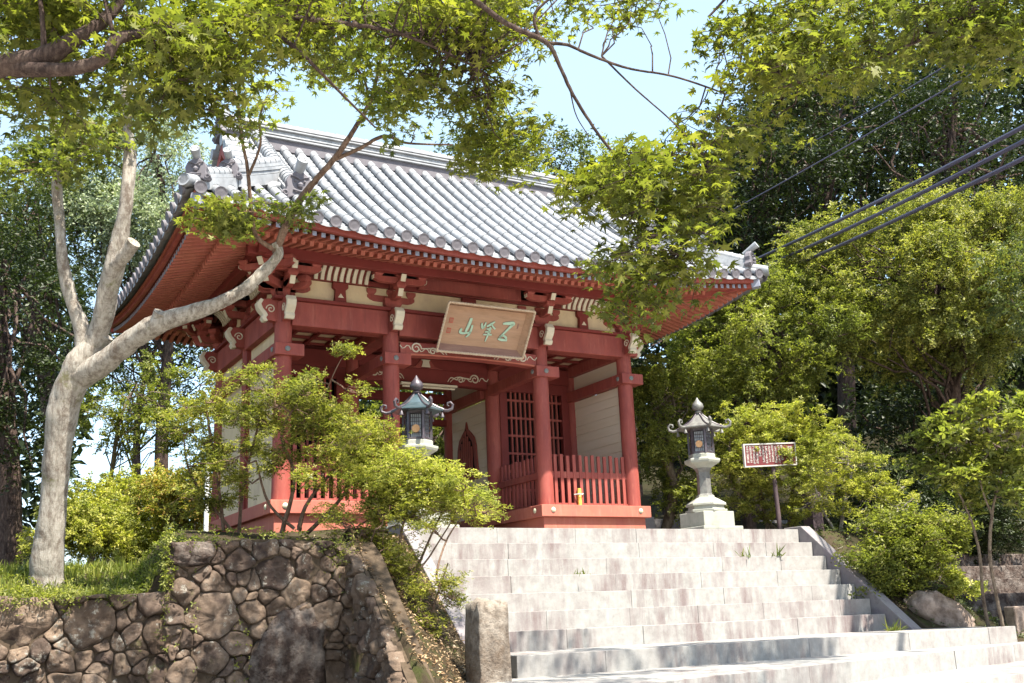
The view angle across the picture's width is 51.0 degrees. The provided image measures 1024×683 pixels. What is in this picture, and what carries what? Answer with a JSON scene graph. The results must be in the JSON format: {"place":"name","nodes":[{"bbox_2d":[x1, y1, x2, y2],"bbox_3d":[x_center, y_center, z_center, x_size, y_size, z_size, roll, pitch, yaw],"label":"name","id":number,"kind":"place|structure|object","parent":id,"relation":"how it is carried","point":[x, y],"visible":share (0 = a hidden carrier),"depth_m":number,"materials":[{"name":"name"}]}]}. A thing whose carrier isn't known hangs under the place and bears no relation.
{"place":"outdoors","nodes":[
{"label":"outdoors","id":0,"kind":"place"},
{"bbox_2d":[0,0,1022,565],"label":"sky","id":1,"kind":"structure","parent":0,"point":[614,107],"materials":[{"name":"blue"}]},
{"bbox_2d":[3,458,1023,682],"bbox_3d":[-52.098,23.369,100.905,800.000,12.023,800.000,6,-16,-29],"label":"ground","id":2,"kind":"structure","parent":0,"point":[421,674],"depth_m":12.76,"materials":[{"name":"green plant"}]},
{"bbox_2d":[0,119,134,436],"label":"broadleaf tree","id":3,"kind":"object","parent":2,"relation":"on","point":[44,187],"visible":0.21,"depth_m":30.29,"materials":[{"name":"green plant"}]},
{"bbox_2d":[0,181,142,566],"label":"broadleaf tree","id":4,"kind":"object","parent":2,"relation":"on","point":[11,522],"visible":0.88,"depth_m":22.72,"materials":[{"name":"green plant"}]},
{"bbox_2d":[0,554,158,597],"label":"grass","id":5,"kind":"structure","parent":2,"relation":"on","point":[115,568],"depth_m":11.20,"materials":[{"name":"green plant"}]},
{"bbox_2d":[0,591,173,682],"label":"retaining wall","id":6,"kind":"structure","parent":2,"relation":"on","point":[90,640],"depth_m":10.18,"materials":[{"name":"stone"}]},
{"bbox_2d":[0,503,358,681],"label":"wall plants","id":7,"kind":"object","parent":6,"relation":"attached to","point":[163,581],"depth_m":10.46,"materials":[{"name":"green plant"}]},
{"bbox_2d":[15,483,161,564],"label":"bush","id":8,"kind":"object","parent":2,"relation":"on","point":[91,528],"visible":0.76,"depth_m":22.33,"materials":[{"name":"green plant"}]},
{"bbox_2d":[34,88,212,541],"bbox_3d":[-10.004,-0.294,30.295,6.874,14.276,6.100,6,-16,-29],"label":"broadleaf tree","id":9,"kind":"object","parent":2,"relation":"on","point":[148,215],"visible":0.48,"depth_m":29.90,"materials":[{"name":"green plant"}]},
{"bbox_2d":[42,348,213,565],"bbox_3d":[-9.103,3.037,25.529,4.142,5.774,2.965,2,-15,-17],"label":"young tree","id":10,"kind":"object","parent":2,"relation":"on","point":[147,411],"visible":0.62,"depth_m":25.79,"materials":[{"name":"green plant"}]},
{"bbox_2d":[65,462,210,564],"bbox_3d":[-8.558,4.189,24.474,4.223,2.980,3.864,6,-16,-29],"label":"bush","id":11,"kind":"object","parent":2,"relation":"on","point":[119,486],"visible":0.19,"depth_m":24.15,"materials":[{"name":"green plant"}]},
{"bbox_2d":[62,308,215,503],"bbox_3d":[-10.827,2.980,32.309,5.521,8.791,5.088,2,-15,-15],"label":"broadleaf tree","id":12,"kind":"object","parent":2,"relation":"on","point":[137,459],"visible":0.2,"depth_m":32.74,"materials":[{"name":"green plant"}]},
{"bbox_2d":[125,458,211,534],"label":"bush","id":13,"kind":"object","parent":2,"relation":"on","point":[161,485],"visible":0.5,"depth_m":22.99,"materials":[{"name":"green plant"}]},
{"bbox_2d":[0,522,340,597],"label":"ground cover","id":14,"kind":"object","parent":2,"relation":"on","point":[139,586],"visible":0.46,"depth_m":11.17,"materials":[{"name":"green plant"}]},
{"bbox_2d":[149,378,240,465],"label":"broadleaf tree","id":15,"kind":"object","parent":2,"relation":"on","point":[198,439],"visible":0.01,"depth_m":27.60,"materials":[{"name":"green plant"}]},
{"bbox_2d":[204,472,208,530],"bbox_3d":[-4.271,2.234,15.028,0.071,1.151,0.064,6,-16,-29],"label":"downpipe","id":16,"kind":"object","parent":2,"relation":"on","point":[206,518],"visible":0.19,"depth_m":14.95,"materials":[{"name":"plastic"}]},
{"bbox_2d":[0,32,451,588],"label":"pale tree","id":17,"kind":"object","parent":2,"relation":"on","point":[92,356],"visible":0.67,"depth_m":10.75,"materials":[{"name":"grey plant"}]},
{"bbox_2d":[149,358,303,533],"bbox_3d":[-3.482,1.280,13.060,1.814,2.034,1.540,-15,-19,41],"label":"azalea bush","id":18,"kind":"object","parent":2,"relation":"on","point":[256,418],"visible":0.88,"depth_m":13.07,"materials":[{"name":"green plant"}]},
{"bbox_2d":[163,538,354,682],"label":"corner wall","id":19,"kind":"structure","parent":2,"relation":"on","point":[291,602],"depth_m":10.90,"materials":[{"name":"stone"}]},
{"bbox_2d":[193,339,411,534],"bbox_3d":[-2.344,1.134,12.691,2.701,2.214,1.693,-11,-17,32],"label":"azalea bush","id":20,"kind":"object","parent":2,"relation":"on","point":[355,431],"visible":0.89,"depth_m":12.58,"materials":[{"name":"green plant"}]},
{"bbox_2d":[0,0,611,195],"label":"maple tree","id":21,"kind":"object","parent":2,"relation":"on","point":[184,46],"visible":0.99,"depth_m":7.25,"materials":[{"name":"green plant"}]},
{"bbox_2d":[301,529,465,682],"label":"leaf litter","id":22,"kind":"object","parent":2,"relation":"on","point":[424,635],"visible":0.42,"depth_m":11.32,"materials":[{"name":"brown plant"}]},
{"bbox_2d":[342,542,434,682],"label":"flank wall","id":23,"kind":"structure","parent":2,"relation":"on","point":[373,633],"depth_m":10.83,"materials":[{"name":"stone"}]},
{"bbox_2d":[307,497,473,641],"bbox_3d":[-1.318,2.506,11.929,1.867,1.669,1.355,-3,-14,2],"label":"azalea bush","id":24,"kind":"object","parent":2,"relation":"on","point":[387,550],"visible":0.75,"depth_m":11.73,"materials":[{"name":"green plant"}]},
{"bbox_2d":[318,426,513,611],"bbox_3d":[-1.121,1.971,12.084,2.308,2.134,1.325,-4,-14,5],"label":"azalea bush","id":25,"kind":"object","parent":2,"relation":"on","point":[374,476],"visible":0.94,"depth_m":12.11,"materials":[{"name":"green plant"}]},
{"bbox_2d":[359,387,484,493],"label":"broadleaf tree","id":26,"kind":"object","parent":2,"relation":"on","point":[438,437],"visible":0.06,"depth_m":26.80,"materials":[{"name":"green plant"}]},
{"bbox_2d":[109,107,769,532],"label":"temple gate","id":27,"kind":"structure","parent":2,"relation":"on","point":[387,259],"depth_m":18.47,"materials":[{"name":"red paint"}]},
{"bbox_2d":[399,381,456,389],"bbox_3d":[-1.514,0.812,19.520,1.120,0.084,0.100,6,-16,-29],"label":"tube light","id":28,"kind":"object","parent":27,"relation":"attached to","point":[432,386],"visible":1,"depth_m":19.55,"materials":[{"name":"white paint"}]},
{"bbox_2d":[457,422,481,481],"bbox_3d":[-0.883,2.140,20.926,0.065,1.155,1.120,6,-16,-29],"label":"ogee window","id":29,"kind":"structure","parent":27,"relation":"in","point":[467,453],"depth_m":20.81,"materials":[{"name":"red paint"}]},
{"bbox_2d":[436,301,535,359],"bbox_3d":[-0.433,-0.165,17.738,1.695,0.762,0.527,6,-16,-29],"label":"name plaque","id":30,"kind":"object","parent":27,"relation":"attached to","point":[483,330],"visible":1,"depth_m":17.80,"materials":[{"name":"brown wood"}]},
{"bbox_2d":[574,488,583,504],"bbox_3d":[1.166,2.678,18.529,0.197,0.285,0.078,6,-16,-29],"label":"bamboo tube","id":31,"kind":"object","parent":27,"relation":"on","point":[579,494],"visible":0.99,"depth_m":18.50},
{"bbox_2d":[465,598,511,682],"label":"stone pillar","id":32,"kind":"structure","parent":2,"relation":"on","point":[487,653],"depth_m":10.96,"materials":[{"name":"stone"}]},
{"bbox_2d":[0,32,1023,533],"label":"wood","id":33,"kind":"object","parent":2,"relation":"on","point":[828,392],"visible":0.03,"depth_m":42.79,"materials":[{"name":"green plant"}]},
{"bbox_2d":[433,83,608,176],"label":"broadleaf tree","id":34,"kind":"object","parent":2,"relation":"on","point":[583,152],"visible":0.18,"depth_m":35.59,"materials":[{"name":"green plant"}]},
{"bbox_2d":[471,0,784,353],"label":"maple tree","id":35,"kind":"object","parent":2,"relation":"on","point":[621,177],"visible":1,"depth_m":7.52,"materials":[{"name":"green plant"}]},
{"bbox_2d":[552,129,712,495],"bbox_3d":[4.521,-1.442,36.759,6.035,13.102,5.383,-10,-16,27],"label":"broadleaf tree","id":36,"kind":"object","parent":2,"relation":"on","point":[622,214],"visible":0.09,"depth_m":37.47,"materials":[{"name":"green plant"}]},
{"bbox_2d":[645,517,654,528],"bbox_3d":[2.559,3.777,20.850,0.350,0.720,0.300,6,-16,-29],"label":"stone post","id":37,"kind":"object","parent":2,"relation":"on","point":[650,523],"visible":0.16,"depth_m":20.81,"materials":[{"name":"stone"}]},
{"bbox_2d":[594,299,778,514],"bbox_3d":[4.266,1.192,27.086,5.447,6.615,4.427,0,-14,-8],"label":"broadleaf tree","id":38,"kind":"object","parent":2,"relation":"on","point":[658,343],"visible":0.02,"depth_m":26.78,"materials":[{"name":"green plant"}]},
{"bbox_2d":[631,344,754,528],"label":"broadleaf tree","id":39,"kind":"object","parent":2,"relation":"on","point":[661,386],"visible":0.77,"depth_m":21.25,"materials":[{"name":"green plant"}]},
{"bbox_2d":[388,523,1023,682],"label":"stone staircase","id":40,"kind":"structure","parent":2,"relation":"on","point":[670,606],"depth_m":14.38,"materials":[{"name":"stone"}]},
{"bbox_2d":[380,375,459,531],"bbox_3d":[-1.329,1.549,15.133,1.017,2.200,1.046,-15,-19,42],"label":"bronze lantern","id":41,"kind":"object","parent":40,"relation":"on","point":[416,409],"visible":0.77,"depth_m":15.08,"materials":[{"name":"metal"}]},
{"bbox_2d":[667,398,742,528],"bbox_3d":[3.112,1.995,17.569,1.046,2.200,1.017,6,-16,-29],"label":"stone lantern","id":42,"kind":"object","parent":40,"relation":"on","point":[706,509],"visible":0.99,"depth_m":17.40,"materials":[{"name":"stone"}]},
{"bbox_2d":[736,546,750,557],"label":"weed","id":43,"kind":"object","parent":40,"relation":"on","point":[749,555],"visible":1,"depth_m":16.32,"materials":[{"name":"green plant"}]},
{"bbox_2d":[770,546,785,555],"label":"weed","id":44,"kind":"object","parent":40,"relation":"on","point":[778,552],"visible":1,"depth_m":16.59,"materials":[{"name":"green plant"}]},
{"bbox_2d":[883,616,907,630],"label":"weed","id":45,"kind":"object","parent":40,"relation":"on","point":[895,627],"visible":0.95,"depth_m":15.29,"materials":[{"name":"green plant"}]},
{"bbox_2d":[940,386,1023,626],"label":"sapling","id":46,"kind":"object","parent":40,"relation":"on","point":[1012,419],"visible":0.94,"depth_m":15.36,"materials":[{"name":"green plant"}]},
{"bbox_2d":[654,519,786,528],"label":"wall","id":47,"kind":"structure","parent":2,"relation":"on","point":[658,523],"depth_m":23.18,"materials":[{"name":"stone"}]},
{"bbox_2d":[636,81,884,510],"bbox_3d":[8.019,-1.367,31.419,6.627,12.662,7.612,10,-19,-41],"label":"broadleaf tree","id":48,"kind":"object","parent":2,"relation":"on","point":[754,225],"visible":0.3,"depth_m":30.57,"materials":[{"name":"green plant"}]},
{"bbox_2d":[742,442,796,528],"bbox_3d":[4.635,2.688,19.136,1.150,1.820,0.125,4,-16,-24],"label":"notice board","id":49,"kind":"object","parent":2,"relation":"on","point":[766,455],"visible":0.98,"depth_m":19.19,"materials":[{"name":"wood"}]},
{"bbox_2d":[660,247,885,528],"bbox_3d":[5.416,1.040,22.384,4.568,6.212,4.732,6,-16,-29],"label":"broadleaf tree","id":50,"kind":"object","parent":2,"relation":"on","point":[768,382],"visible":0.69,"depth_m":21.82,"materials":[{"name":"green plant"}]},
{"bbox_2d":[710,395,856,528],"bbox_3d":[4.963,2.225,19.783,2.788,2.445,1.889,-6,-15,14],"label":"azalea bush","id":51,"kind":"object","parent":2,"relation":"on","point":[794,426],"visible":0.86,"depth_m":19.75,"materials":[{"name":"green plant"}]},
{"bbox_2d":[801,492,823,530],"bbox_3d":[5.456,3.342,19.405,0.250,1.220,0.250,6,-16,-29],"label":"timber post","id":52,"kind":"object","parent":2,"relation":"on","point":[817,521],"visible":0.18,"depth_m":19.36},
{"bbox_2d":[700,35,978,508],"bbox_3d":[10.269,-2.727,32.879,8.896,15.546,6.971,6,-16,-29],"label":"broadleaf tree","id":53,"kind":"object","parent":2,"relation":"on","point":[841,379],"visible":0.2,"depth_m":33.87,"materials":[{"name":"green plant"}]},
{"bbox_2d":[794,432,921,555],"bbox_3d":[5.899,2.752,18.348,2.163,2.482,1.586,-6,-15,12],"label":"azalea bush","id":54,"kind":"object","parent":2,"relation":"on","point":[850,486],"visible":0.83,"depth_m":18.47,"materials":[{"name":"green plant"}]},
{"bbox_2d":[702,0,1023,178],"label":"maple tree","id":55,"kind":"object","parent":2,"relation":"on","point":[996,27],"visible":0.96,"depth_m":7.67,"materials":[{"name":"green plant"}]},
{"bbox_2d":[764,164,1023,553],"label":"broadleaf tree","id":56,"kind":"object","parent":2,"relation":"on","point":[937,236],"visible":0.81,"depth_m":22.38,"materials":[{"name":"green plant"}]},
{"bbox_2d":[821,441,966,540],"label":"bush","id":57,"kind":"object","parent":2,"relation":"on","point":[927,498],"visible":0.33,"depth_m":21.19,"materials":[{"name":"green plant"}]},
{"bbox_2d":[831,500,986,598],"bbox_3d":[6.162,3.268,16.759,2.436,1.641,1.508,-3,-14,2],"label":"azalea bush","id":58,"kind":"object","parent":2,"relation":"on","point":[920,545],"visible":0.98,"depth_m":16.59,"materials":[{"name":"green plant"}]},
{"bbox_2d":[797,524,1023,637],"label":"ground cover","id":59,"kind":"object","parent":2,"relation":"on","point":[962,600],"visible":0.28,"depth_m":17.25,"materials":[{"name":"green plant"}]},
{"bbox_2d":[811,28,1023,498],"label":"broadleaf tree","id":60,"kind":"object","parent":2,"relation":"on","point":[949,137],"visible":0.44,"depth_m":30.62,"materials":[{"name":"green plant"}]},
{"bbox_2d":[819,346,1023,538],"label":"broadleaf tree","id":61,"kind":"object","parent":2,"relation":"on","point":[883,428],"visible":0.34,"depth_m":25.99,"materials":[{"name":"green plant"}]},
{"bbox_2d":[902,590,974,626],"bbox_3d":[6.502,4.202,16.340,1.109,0.881,0.814,2,-15,-17],"label":"boulder","id":62,"kind":"object","parent":2,"relation":"on","point":[938,607],"visible":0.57,"depth_m":16.01,"materials":[{"name":"grey stone"}]},
{"bbox_2d":[920,565,988,600],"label":"leafy plant","id":63,"kind":"object","parent":62,"relation":"on","point":[955,587],"visible":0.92,"depth_m":16.16,"materials":[{"name":"green plant"}]},
{"bbox_2d":[889,409,1016,626],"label":"sapling","id":64,"kind":"object","parent":2,"relation":"on","point":[947,434],"visible":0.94,"depth_m":15.55,"materials":[{"name":"green plant"}]},
{"bbox_2d":[897,443,1023,564],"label":"bush","id":65,"kind":"object","parent":2,"relation":"on","point":[1004,526],"visible":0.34,"depth_m":22.11,"materials":[{"name":"green plant"}]},
{"bbox_2d":[931,554,1023,625],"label":"side steps","id":66,"kind":"structure","parent":2,"relation":"on","point":[1008,570],"depth_m":20.39,"materials":[{"name":"stone"}]},
{"bbox_2d":[964,225,1023,376],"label":"broadleaf tree","id":67,"kind":"object","parent":2,"relation":"on","point":[1019,251],"visible":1,"depth_m":18.41,"materials":[{"name":"green plant"}]},
{"bbox_2d":[1004,606,1023,635],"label":"kerb stone","id":68,"kind":"object","parent":2,"relation":"on","point":[1014,615],"visible":0.49,"depth_m":16.55,"materials":[{"name":"grey stone"}]},
{"bbox_2d":[23,285,1023,563],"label":"hillside","id":69,"kind":"structure","parent":0,"point":[1021,383],"depth_m":41.83,"materials":[{"name":"green plant"}]},
{"bbox_2d":[688,56,1003,233],"bbox_3d":[6.487,-3.889,22.150,0.030,0.784,16.130,3,-15,-21],"label":"thin wire","id":70,"kind":"object","parent":69,"relation":"on","point":[856,140],"visible":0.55,"depth_m":21.21,"materials":[{"name":"black metal"}]},
{"bbox_2d":[799,47,975,148],"bbox_3d":[8.075,-5.269,22.700,0.030,3.051,12.257,-2,-14,-3],"label":"thin wire","id":71,"kind":"object","parent":69,"relation":"on","point":[877,106],"visible":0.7,"depth_m":23.61,"materials":[{"name":"black metal"}]},
{"bbox_2d":[756,124,1023,258],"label":"power cable","id":72,"kind":"object","parent":69,"relation":"on","point":[960,159],"visible":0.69,"depth_m":17.98,"materials":[{"name":"black rubber"}]},
{"bbox_2d":[765,139,1023,265],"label":"power cable","id":73,"kind":"object","parent":69,"relation":"on","point":[971,167],"visible":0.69,"depth_m":17.83,"materials":[{"name":"black rubber"}]},
{"bbox_2d":[769,156,1023,276],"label":"power cable","id":74,"kind":"object","parent":69,"relation":"on","point":[970,184],"visible":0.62,"depth_m":17.75,"materials":[{"name":"black rubber"}]}
]}

